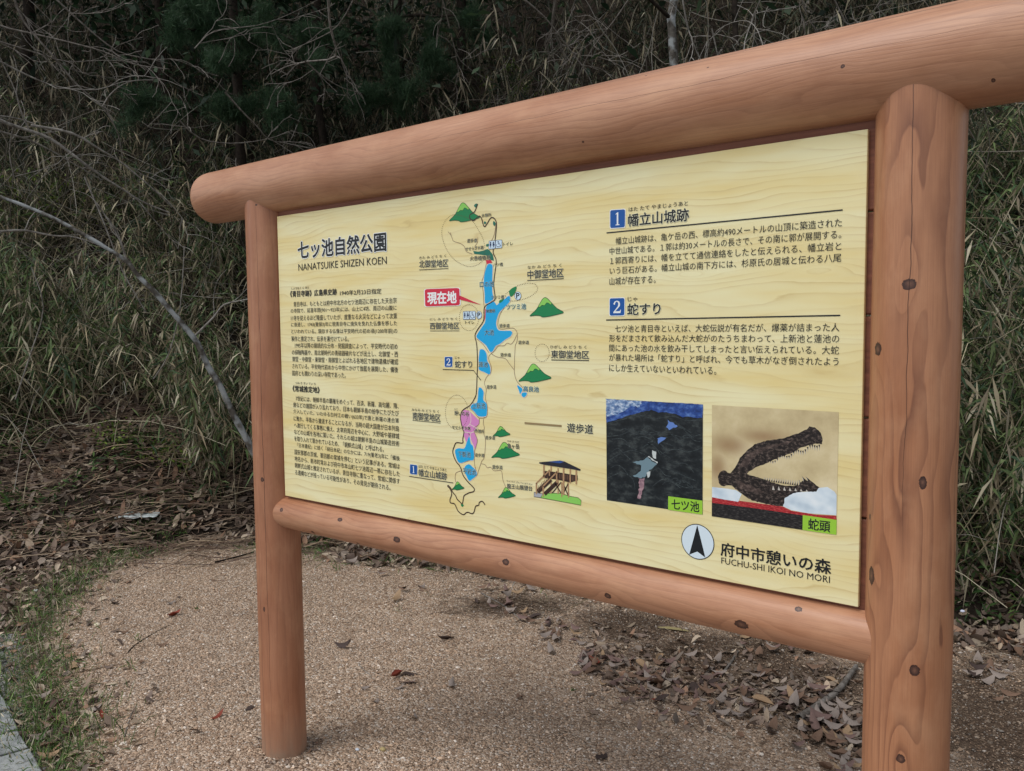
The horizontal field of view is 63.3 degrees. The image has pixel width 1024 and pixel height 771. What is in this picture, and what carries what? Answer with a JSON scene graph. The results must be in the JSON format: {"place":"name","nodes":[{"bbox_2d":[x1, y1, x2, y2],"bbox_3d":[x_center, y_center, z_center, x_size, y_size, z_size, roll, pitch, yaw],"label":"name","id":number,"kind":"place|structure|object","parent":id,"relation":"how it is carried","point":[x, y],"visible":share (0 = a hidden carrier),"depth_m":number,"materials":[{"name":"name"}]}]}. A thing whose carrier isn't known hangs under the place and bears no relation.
{"place":"outdoors","nodes":[
{"label":"outdoors","id":0,"kind":"place"},
{"bbox_2d":[0,693,40,770],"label":"pavement","id":1,"kind":"structure","parent":0,"point":[4,760],"depth_m":2.83,"materials":[{"name":"concrete"}]},
{"bbox_2d":[0,537,1023,770],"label":"ground","id":2,"kind":"structure","parent":0,"point":[474,723],"depth_m":3.39,"materials":[{"name":"stone"}]},
{"bbox_2d":[0,558,122,633],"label":"leaf litter","id":3,"kind":"object","parent":2,"relation":"on","point":[33,581],"visible":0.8,"depth_m":4.68,"materials":[{"name":"plant"}]},
{"bbox_2d":[0,529,193,770],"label":"grass","id":4,"kind":"structure","parent":2,"relation":"on","point":[64,746],"depth_m":3.34,"materials":[{"name":"green plant"}]},
{"bbox_2d":[29,730,50,739],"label":"fallen leaf","id":5,"kind":"object","parent":4,"relation":"on","point":[36,735],"visible":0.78,"depth_m":2.93,"materials":[{"name":"plant"}]},
{"bbox_2d":[37,742,53,747],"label":"fallen leaf","id":6,"kind":"object","parent":4,"relation":"on","point":[47,744],"visible":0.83,"depth_m":2.87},
{"bbox_2d":[35,748,60,757],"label":"fallen leaf","id":7,"kind":"object","parent":4,"relation":"on","point":[49,753],"visible":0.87,"depth_m":2.81,"materials":[{"name":"plant"}]},
{"bbox_2d":[48,698,64,709],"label":"fallen leaf","id":8,"kind":"object","parent":4,"relation":"on","point":[56,702],"visible":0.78,"depth_m":3.17,"materials":[{"name":"plant"}]},
{"bbox_2d":[0,523,229,770],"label":"leaf litter","id":9,"kind":"object","parent":2,"relation":"on","point":[108,720],"visible":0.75,"depth_m":3.49,"materials":[{"name":"plant"}]},
{"bbox_2d":[215,552,253,562],"bbox_3d":[-1.741,1.078,5.226,0.019,0.012,0.285,2,5,36],"label":"twig","id":10,"kind":"object","parent":2,"relation":"on","point":[233,557],"visible":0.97,"depth_m":5.20,"materials":[{"name":"wood"}]},
{"bbox_2d":[230,729,326,766],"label":"leaf crumbs","id":11,"kind":"object","parent":2,"relation":"on","point":[287,759],"visible":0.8,"depth_m":2.84,"materials":[{"name":"plant"}]},
{"bbox_2d":[334,638,350,647],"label":"fallen leaf","id":12,"kind":"object","parent":2,"relation":"on","point":[343,645],"visible":1,"depth_m":3.78,"materials":[{"name":"plant"}]},
{"bbox_2d":[391,589,400,600],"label":"fallen leaf","id":13,"kind":"object","parent":2,"relation":"on","point":[396,596],"visible":1,"depth_m":4.44,"materials":[{"name":"plant"}]},
{"bbox_2d":[391,669,402,675],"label":"fallen leaf","id":14,"kind":"object","parent":2,"relation":"on","point":[396,672],"visible":1,"depth_m":3.44,"materials":[{"name":"plant"}]},
{"bbox_2d":[0,534,1015,669],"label":"leaf litter","id":15,"kind":"object","parent":2,"relation":"on","point":[1000,645],"visible":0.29,"depth_m":4.97,"materials":[{"name":"plant"}]},
{"bbox_2d":[0,536,1023,668],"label":"straw","id":16,"kind":"object","parent":2,"relation":"on","point":[461,578],"visible":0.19,"depth_m":5.15,"materials":[{"name":"plant"}]},
{"bbox_2d":[584,667,595,673],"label":"fallen leaf","id":17,"kind":"object","parent":2,"relation":"on","point":[588,670],"visible":1,"depth_m":3.47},
{"bbox_2d":[595,753,607,758],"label":"fallen leaf","id":18,"kind":"object","parent":2,"relation":"on","point":[597,756],"visible":1,"depth_m":2.80,"materials":[{"name":"plant"}]},
{"bbox_2d":[190,0,1023,770],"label":"information board","id":19,"kind":"object","parent":2,"relation":"on","point":[682,342],"visible":1,"depth_m":1.82,"materials":[{"name":"brown wood"}]},
{"bbox_2d":[431,578,862,770],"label":"fallen leaves","id":20,"kind":"object","parent":2,"relation":"on","point":[558,612],"visible":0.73,"depth_m":3.62,"materials":[{"name":"plant"}]},
{"bbox_2d":[650,677,663,682],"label":"fallen leaf","id":21,"kind":"object","parent":2,"relation":"on","point":[656,680],"visible":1,"depth_m":3.31,"materials":[{"name":"plant"}]},
{"bbox_2d":[659,626,687,630],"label":"bamboo leaf","id":22,"kind":"object","parent":2,"relation":"on","point":[668,627],"visible":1,"depth_m":3.95,"materials":[{"name":"beige plant"}]},
{"bbox_2d":[676,703,696,710],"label":"fallen leaf","id":23,"kind":"object","parent":2,"relation":"on","point":[686,708],"visible":1,"depth_m":3.12,"materials":[{"name":"plant"}]},
{"bbox_2d":[713,652,721,660],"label":"fallen leaf","id":24,"kind":"object","parent":2,"relation":"on","point":[718,657],"visible":1,"depth_m":3.55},
{"bbox_2d":[708,650,738,685],"bbox_3d":[0.877,1.188,3.463,0.026,0.019,0.485,2,5,31],"label":"fallen branch","id":25,"kind":"object","parent":2,"relation":"on","point":[730,662],"visible":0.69,"depth_m":3.54,"materials":[{"name":"wood"}]},
{"bbox_2d":[585,621,862,750],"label":"leaf litter","id":26,"kind":"object","parent":2,"relation":"on","point":[728,704],"visible":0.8,"depth_m":3.30,"materials":[{"name":"plant"}]},
{"bbox_2d":[607,655,623,661],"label":"fallen leaf","id":27,"kind":"object","parent":26,"relation":"on","point":[612,659],"visible":1,"depth_m":3.57,"materials":[{"name":"plant"}]},
{"bbox_2d":[608,675,623,685],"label":"fallen leaf","id":28,"kind":"object","parent":26,"relation":"on","point":[612,682],"visible":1,"depth_m":3.35,"materials":[{"name":"plant"}]},
{"bbox_2d":[621,684,637,691],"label":"fallen leaf","id":29,"kind":"object","parent":26,"relation":"on","point":[631,689],"visible":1,"depth_m":3.27,"materials":[{"name":"plant"}]},
{"bbox_2d":[636,658,646,666],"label":"fallen leaf","id":30,"kind":"object","parent":26,"relation":"on","point":[639,661],"visible":0.91,"depth_m":3.52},
{"bbox_2d":[647,682,661,690],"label":"fallen leaf","id":31,"kind":"object","parent":26,"relation":"on","point":[652,687],"visible":1,"depth_m":3.26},
{"bbox_2d":[689,681,699,690],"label":"fallen leaf","id":32,"kind":"object","parent":26,"relation":"on","point":[693,685],"visible":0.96,"depth_m":3.27,"materials":[{"name":"plant"}]},
{"bbox_2d":[698,684,716,692],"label":"fallen leaf","id":33,"kind":"object","parent":26,"relation":"on","point":[707,690],"visible":1,"depth_m":3.21,"materials":[{"name":"plant"}]},
{"bbox_2d":[715,689,726,701],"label":"fallen leaf","id":34,"kind":"object","parent":26,"relation":"on","point":[721,697],"visible":1,"depth_m":3.17,"materials":[{"name":"plant"}]},
{"bbox_2d":[714,708,730,714],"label":"fallen leaf","id":35,"kind":"object","parent":26,"relation":"on","point":[725,711],"visible":1,"depth_m":3.07,"materials":[{"name":"plant"}]},
{"bbox_2d":[739,704,751,714],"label":"fallen leaf","id":36,"kind":"object","parent":26,"relation":"on","point":[742,709],"visible":1,"depth_m":3.05,"materials":[{"name":"plant"}]},
{"bbox_2d":[752,694,773,704],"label":"fallen leaf","id":37,"kind":"object","parent":26,"relation":"on","point":[760,697],"visible":1,"depth_m":3.13,"materials":[{"name":"plant"}]},
{"bbox_2d":[768,715,777,729],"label":"fallen leaf","id":38,"kind":"object","parent":26,"relation":"on","point":[773,722],"visible":1,"depth_m":2.95,"materials":[{"name":"plant"}]},
{"bbox_2d":[773,684,788,690],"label":"fallen leaf","id":39,"kind":"object","parent":26,"relation":"on","point":[783,688],"visible":0.87,"depth_m":3.24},
{"bbox_2d":[787,684,793,695],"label":"fallen leaf","id":40,"kind":"object","parent":26,"relation":"on","point":[790,691],"visible":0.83,"depth_m":3.19,"materials":[{"name":"plant"}]},
{"bbox_2d":[781,690,804,699],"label":"fallen leaf","id":41,"kind":"object","parent":26,"relation":"on","point":[800,694],"visible":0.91,"depth_m":3.15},
{"bbox_2d":[788,688,798,705],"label":"fallen leaf","id":42,"kind":"object","parent":26,"relation":"on","point":[794,697],"visible":1,"depth_m":3.12,"materials":[{"name":"plant"}]},
{"bbox_2d":[809,709,820,729],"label":"fallen leaf","id":43,"kind":"object","parent":26,"relation":"on","point":[814,723],"visible":0.96,"depth_m":2.96,"materials":[{"name":"plant"}]},
{"bbox_2d":[806,662,825,668],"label":"fallen leaf","id":44,"kind":"object","parent":26,"relation":"on","point":[812,666],"visible":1,"depth_m":3.44,"materials":[{"name":"plant"}]},
{"bbox_2d":[807,682,828,689],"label":"fallen leaf","id":45,"kind":"object","parent":26,"relation":"on","point":[814,686],"visible":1,"depth_m":3.25,"materials":[{"name":"plant"}]},
{"bbox_2d":[809,706,831,719],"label":"fallen leaf","id":46,"kind":"object","parent":26,"relation":"on","point":[817,714],"visible":0.96,"depth_m":3.00,"materials":[{"name":"plant"}]},
{"bbox_2d":[795,664,857,721],"bbox_3d":[1.248,1.187,3.231,0.052,0.032,0.612,3,5,41],"label":"fallen branch","id":47,"kind":"object","parent":26,"relation":"on","point":[841,685],"visible":0.87,"depth_m":3.18,"materials":[{"name":"wood"}]},
{"bbox_2d":[819,698,837,710],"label":"fallen leaf","id":48,"kind":"object","parent":26,"relation":"on","point":[825,706],"visible":1,"depth_m":3.08,"materials":[{"name":"plant"}]},
{"bbox_2d":[826,705,839,718],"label":"fallen leaf","id":49,"kind":"object","parent":26,"relation":"on","point":[835,712],"visible":0.87,"depth_m":3.04,"materials":[{"name":"plant"}]},
{"bbox_2d":[824,731,847,742],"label":"fallen leaf","id":50,"kind":"object","parent":26,"relation":"on","point":[831,737],"visible":1,"depth_m":2.86,"materials":[{"name":"plant"}]},
{"bbox_2d":[836,696,851,708],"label":"fallen leaf","id":51,"kind":"object","parent":26,"relation":"on","point":[840,703],"visible":1,"depth_m":3.11,"materials":[{"name":"plant"}]},
{"bbox_2d":[839,749,850,759],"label":"fallen leaf","id":52,"kind":"object","parent":26,"relation":"on","point":[846,754],"visible":1,"depth_m":2.75,"materials":[{"name":"plant"}]},
{"bbox_2d":[842,710,860,725],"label":"fallen leaf","id":53,"kind":"object","parent":26,"relation":"on","point":[851,722],"visible":1,"depth_m":2.98,"materials":[{"name":"plant"}]},
{"bbox_2d":[845,736,861,743],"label":"fallen leaf","id":54,"kind":"object","parent":26,"relation":"on","point":[854,741],"visible":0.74,"depth_m":2.84,"materials":[{"name":"plant"}]},
{"bbox_2d":[755,645,762,654],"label":"fallen leaf","id":55,"kind":"object","parent":2,"relation":"on","point":[759,650],"visible":0.91,"depth_m":3.65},
{"bbox_2d":[807,728,822,741],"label":"fallen leaf","id":56,"kind":"object","parent":2,"relation":"on","point":[818,735],"visible":1,"depth_m":2.87,"materials":[{"name":"plant"}]},
{"bbox_2d":[817,761,832,768],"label":"fallen leaf","id":57,"kind":"object","parent":2,"relation":"on","point":[826,765],"visible":1,"depth_m":2.69,"materials":[{"name":"plant"}]},
{"bbox_2d":[826,729,837,746],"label":"fallen leaf","id":58,"kind":"object","parent":2,"relation":"on","point":[831,742],"visible":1,"depth_m":2.85,"materials":[{"name":"plant"}]},
{"bbox_2d":[823,718,842,728],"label":"fallen leaf","id":59,"kind":"object","parent":2,"relation":"on","point":[832,725],"visible":1,"depth_m":2.94,"materials":[{"name":"plant"}]},
{"bbox_2d":[831,748,852,756],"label":"fallen leaf","id":60,"kind":"object","parent":2,"relation":"on","point":[841,751],"visible":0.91,"depth_m":2.79,"materials":[{"name":"plant"}]},
{"bbox_2d":[840,756,852,770],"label":"fallen leaf","id":61,"kind":"object","parent":2,"relation":"on","point":[843,760],"visible":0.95,"depth_m":2.69,"materials":[{"name":"plant"}]},
{"bbox_2d":[841,724,852,737],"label":"fallen leaf","id":62,"kind":"object","parent":2,"relation":"on","point":[846,729],"visible":0.7,"depth_m":2.93,"materials":[{"name":"plant"}]},
{"bbox_2d":[962,669,982,674],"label":"fallen leaf","id":63,"kind":"object","parent":2,"relation":"on","point":[979,671],"visible":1,"depth_m":3.39,"materials":[{"name":"plant"}]},
{"bbox_2d":[973,651,982,661],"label":"fallen leaf","id":64,"kind":"object","parent":2,"relation":"on","point":[978,656],"visible":1,"depth_m":3.51,"materials":[{"name":"plant"}]},
{"bbox_2d":[968,661,988,669],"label":"fallen leaf","id":65,"kind":"object","parent":2,"relation":"on","point":[977,666],"visible":1,"depth_m":3.43,"materials":[{"name":"plant"}]},
{"bbox_2d":[980,673,995,684],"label":"fallen leaf","id":66,"kind":"object","parent":2,"relation":"on","point":[989,680],"visible":1,"depth_m":3.34,"materials":[{"name":"plant"}]},
{"bbox_2d":[986,658,996,670],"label":"fallen leaf","id":67,"kind":"object","parent":2,"relation":"on","point":[990,662],"visible":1,"depth_m":3.46,"materials":[{"name":"plant"}]},
{"bbox_2d":[989,668,1007,678],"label":"fallen leaf","id":68,"kind":"object","parent":2,"relation":"on","point":[999,675],"visible":0.96,"depth_m":3.38,"materials":[{"name":"plant"}]},
{"bbox_2d":[999,687,1020,695],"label":"fallen leaf","id":69,"kind":"object","parent":2,"relation":"on","point":[1007,693],"visible":1,"depth_m":3.21,"materials":[{"name":"plant"}]},
{"bbox_2d":[1014,647,1022,655],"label":"fallen leaf","id":70,"kind":"object","parent":2,"relation":"on","point":[1019,650],"visible":1,"depth_m":3.62,"materials":[{"name":"plant"}]},
{"bbox_2d":[0,0,1023,628],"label":"hillside","id":71,"kind":"structure","parent":0,"point":[88,512],"depth_m":8.22,"materials":[{"name":"plant"}]},
{"bbox_2d":[15,266,43,399],"bbox_3d":[-3.099,-0.329,5.318,0.289,0.849,0.068,2,5,29],"label":"dry cane","id":72,"kind":"object","parent":71,"relation":"on","point":[34,340],"visible":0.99,"depth_m":5.31,"materials":[{"name":"grey plant"}]},
{"bbox_2d":[0,168,68,263],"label":"leafy shrub","id":73,"kind":"object","parent":71,"relation":"on","point":[15,190],"visible":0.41,"depth_m":7.69,"materials":[{"name":"green plant"}]},
{"bbox_2d":[64,162,145,242],"bbox_3d":[-3.999,-1.752,8.047,0.802,0.805,0.560,1,4,21],"label":"leafy shrub","id":74,"kind":"object","parent":71,"relation":"on","point":[97,201],"visible":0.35,"depth_m":8.08,"materials":[{"name":"green plant"}]},
{"bbox_2d":[0,47,219,253],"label":"bare tree","id":75,"kind":"object","parent":71,"relation":"on","point":[19,127],"visible":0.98,"depth_m":5.52,"materials":[{"name":"brown plant"}]},
{"bbox_2d":[84,177,145,311],"bbox_3d":[-2.459,-0.862,5.154,0.022,0.814,0.342,3,6,43],"label":"dry cane","id":76,"kind":"object","parent":71,"relation":"on","point":[110,238],"visible":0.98,"depth_m":5.12,"materials":[{"name":"grey plant"}]},
{"bbox_2d":[0,0,230,200],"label":"bare shrub","id":77,"kind":"object","parent":71,"relation":"on","point":[35,35],"visible":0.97,"depth_m":5.93,"materials":[{"name":"grey plant"}]},
{"bbox_2d":[85,417,146,457],"bbox_3d":[-2.944,0.401,6.137,0.372,0.340,0.533,-4,5,-40],"label":"leafy shrub","id":78,"kind":"object","parent":71,"relation":"on","point":[107,431],"visible":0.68,"depth_m":6.05,"materials":[{"name":"green plant"}]},
{"bbox_2d":[0,0,251,151],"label":"woodland tree","id":79,"kind":"object","parent":71,"relation":"on","point":[27,8],"visible":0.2,"depth_m":9.38,"materials":[{"name":"green plant"}]},
{"bbox_2d":[0,189,252,458],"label":"leaning tree","id":80,"kind":"object","parent":71,"relation":"on","point":[211,372],"visible":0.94,"depth_m":4.94,"materials":[{"name":"grey plant"}]},
{"bbox_2d":[0,86,261,509],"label":"bamboo grass","id":81,"kind":"structure","parent":71,"relation":"on","point":[78,312],"depth_m":6.51,"materials":[{"name":"green plant"}]},
{"bbox_2d":[126,220,147,277],"bbox_3d":[-3.527,-1.262,7.877,0.138,0.609,0.269,0,4,4],"label":"bamboo sprig","id":82,"kind":"object","parent":71,"relation":"on","point":[133,229],"visible":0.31,"depth_m":7.86,"materials":[{"name":"green plant"}]},
{"bbox_2d":[134,439,202,472],"bbox_3d":[-2.523,0.529,6.137,0.466,0.288,0.400,-2,4,-15],"label":"leafy shrub","id":83,"kind":"object","parent":71,"relation":"on","point":[167,449],"visible":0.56,"depth_m":6.08,"materials":[{"name":"green plant"}]},
{"bbox_2d":[153,246,184,378],"bbox_3d":[-2.187,-0.458,5.305,0.325,0.844,0.018,1,5,26],"label":"dry cane","id":84,"kind":"object","parent":71,"relation":"on","point":[177,322],"visible":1,"depth_m":5.29,"materials":[{"name":"grey plant"}]},
{"bbox_2d":[0,0,361,196],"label":"woodland tree","id":85,"kind":"object","parent":71,"relation":"on","point":[152,48],"visible":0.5,"depth_m":8.75,"materials":[{"name":"green plant"}]},
{"bbox_2d":[0,329,462,596],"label":"cut stalks","id":86,"kind":"object","parent":71,"relation":"on","point":[145,542],"visible":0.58,"depth_m":5.79,"materials":[{"name":"plant"}]},
{"bbox_2d":[109,0,357,338],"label":"pine tree","id":87,"kind":"object","parent":71,"relation":"on","point":[194,30],"visible":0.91,"depth_m":7.16,"materials":[{"name":"green plant"}]},
{"bbox_2d":[150,0,364,166],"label":"bare shrub","id":88,"kind":"object","parent":71,"relation":"on","point":[307,61],"visible":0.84,"depth_m":6.40,"materials":[{"name":"grey plant"}]},
{"bbox_2d":[0,428,546,598],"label":"grass","id":89,"kind":"structure","parent":71,"relation":"on","point":[163,533],"depth_m":5.51,"materials":[{"name":"brown plant"}]},
{"bbox_2d":[1,0,630,198],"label":"woodland tree","id":90,"kind":"object","parent":71,"relation":"on","point":[316,84],"visible":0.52,"depth_m":8.34,"materials":[{"name":"green plant"}]},
{"bbox_2d":[338,0,498,128],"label":"pine tree","id":91,"kind":"object","parent":71,"relation":"on","point":[402,89],"visible":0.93,"depth_m":7.69,"materials":[{"name":"green plant"}]},
{"bbox_2d":[376,0,618,114],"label":"woodland tree","id":92,"kind":"object","parent":71,"relation":"on","point":[459,3],"visible":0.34,"depth_m":9.07,"materials":[{"name":"green plant"}]},
{"bbox_2d":[0,217,1023,650],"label":"leaf litter","id":93,"kind":"object","parent":71,"relation":"on","point":[1012,637],"visible":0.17,"depth_m":5.66,"materials":[{"name":"plant"}]},
{"bbox_2d":[115,511,159,518],"bbox_3d":[-2.563,0.885,5.692,0.280,0.022,0.092,-1,18,0],"label":"plastic sheet","id":94,"kind":"object","parent":93,"relation":"on","point":[145,514],"visible":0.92,"depth_m":5.68,"materials":[{"name":"grey"}]},
{"bbox_2d":[0,0,1023,369],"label":"thicket twigs","id":95,"kind":"object","parent":71,"relation":"on","point":[98,66],"visible":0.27,"depth_m":7.75,"materials":[{"name":"plant"}]},
{"bbox_2d":[0,42,1023,607],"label":"dry stalks","id":96,"kind":"object","parent":71,"relation":"on","point":[82,228],"visible":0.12,"depth_m":6.41,"materials":[{"name":"plant"}]},
{"bbox_2d":[0,359,1023,626],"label":"undergrowth","id":97,"kind":"object","parent":71,"relation":"on","point":[14,447],"visible":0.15,"depth_m":5.71,"materials":[{"name":"brown plant"}]},
{"bbox_2d":[477,56,553,103],"bbox_3d":[0.006,-3.163,9.046,0.818,0.712,0.711,3,5,39],"label":"leafy shrub","id":98,"kind":"object","parent":71,"relation":"on","point":[523,89],"visible":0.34,"depth_m":8.92,"materials":[{"name":"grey plant"}]},
{"bbox_2d":[433,0,641,106],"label":"bare shrub","id":99,"kind":"object","parent":71,"relation":"on","point":[553,29],"visible":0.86,"depth_m":6.23,"materials":[{"name":"grey plant"}]},
{"bbox_2d":[174,79,1023,611],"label":"bamboo grass","id":100,"kind":"structure","parent":71,"relation":"on","point":[995,404],"depth_m":4.18,"materials":[{"name":"green plant"}]},
{"bbox_2d":[407,0,825,105],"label":"woodland tree","id":101,"kind":"object","parent":71,"relation":"on","point":[672,43],"visible":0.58,"depth_m":5.96,"materials":[{"name":"green plant"}]},
{"bbox_2d":[665,0,795,62],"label":"bare shrub","id":102,"kind":"object","parent":71,"relation":"on","point":[732,38],"visible":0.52,"depth_m":4.95,"materials":[{"name":"brown plant"}]},
{"bbox_2d":[537,0,1011,120],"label":"woodland tree","id":103,"kind":"object","parent":71,"relation":"on","point":[771,5],"visible":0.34,"depth_m":6.70,"materials":[{"name":"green plant"}]},
{"bbox_2d":[835,0,847,27],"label":"woodland tree","id":104,"kind":"object","parent":71,"relation":"on","point":[844,7],"visible":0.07,"depth_m":8.22,"materials":[{"name":"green plant"}]},
{"bbox_2d":[796,0,890,32],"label":"bare shrub","id":105,"kind":"object","parent":71,"relation":"on","point":[837,6],"visible":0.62,"depth_m":5.11,"materials":[{"name":"brown plant"}]},
{"bbox_2d":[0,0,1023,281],"bbox_3d":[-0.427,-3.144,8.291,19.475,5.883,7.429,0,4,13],"label":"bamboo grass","id":106,"kind":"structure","parent":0,"point":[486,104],"depth_m":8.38,"materials":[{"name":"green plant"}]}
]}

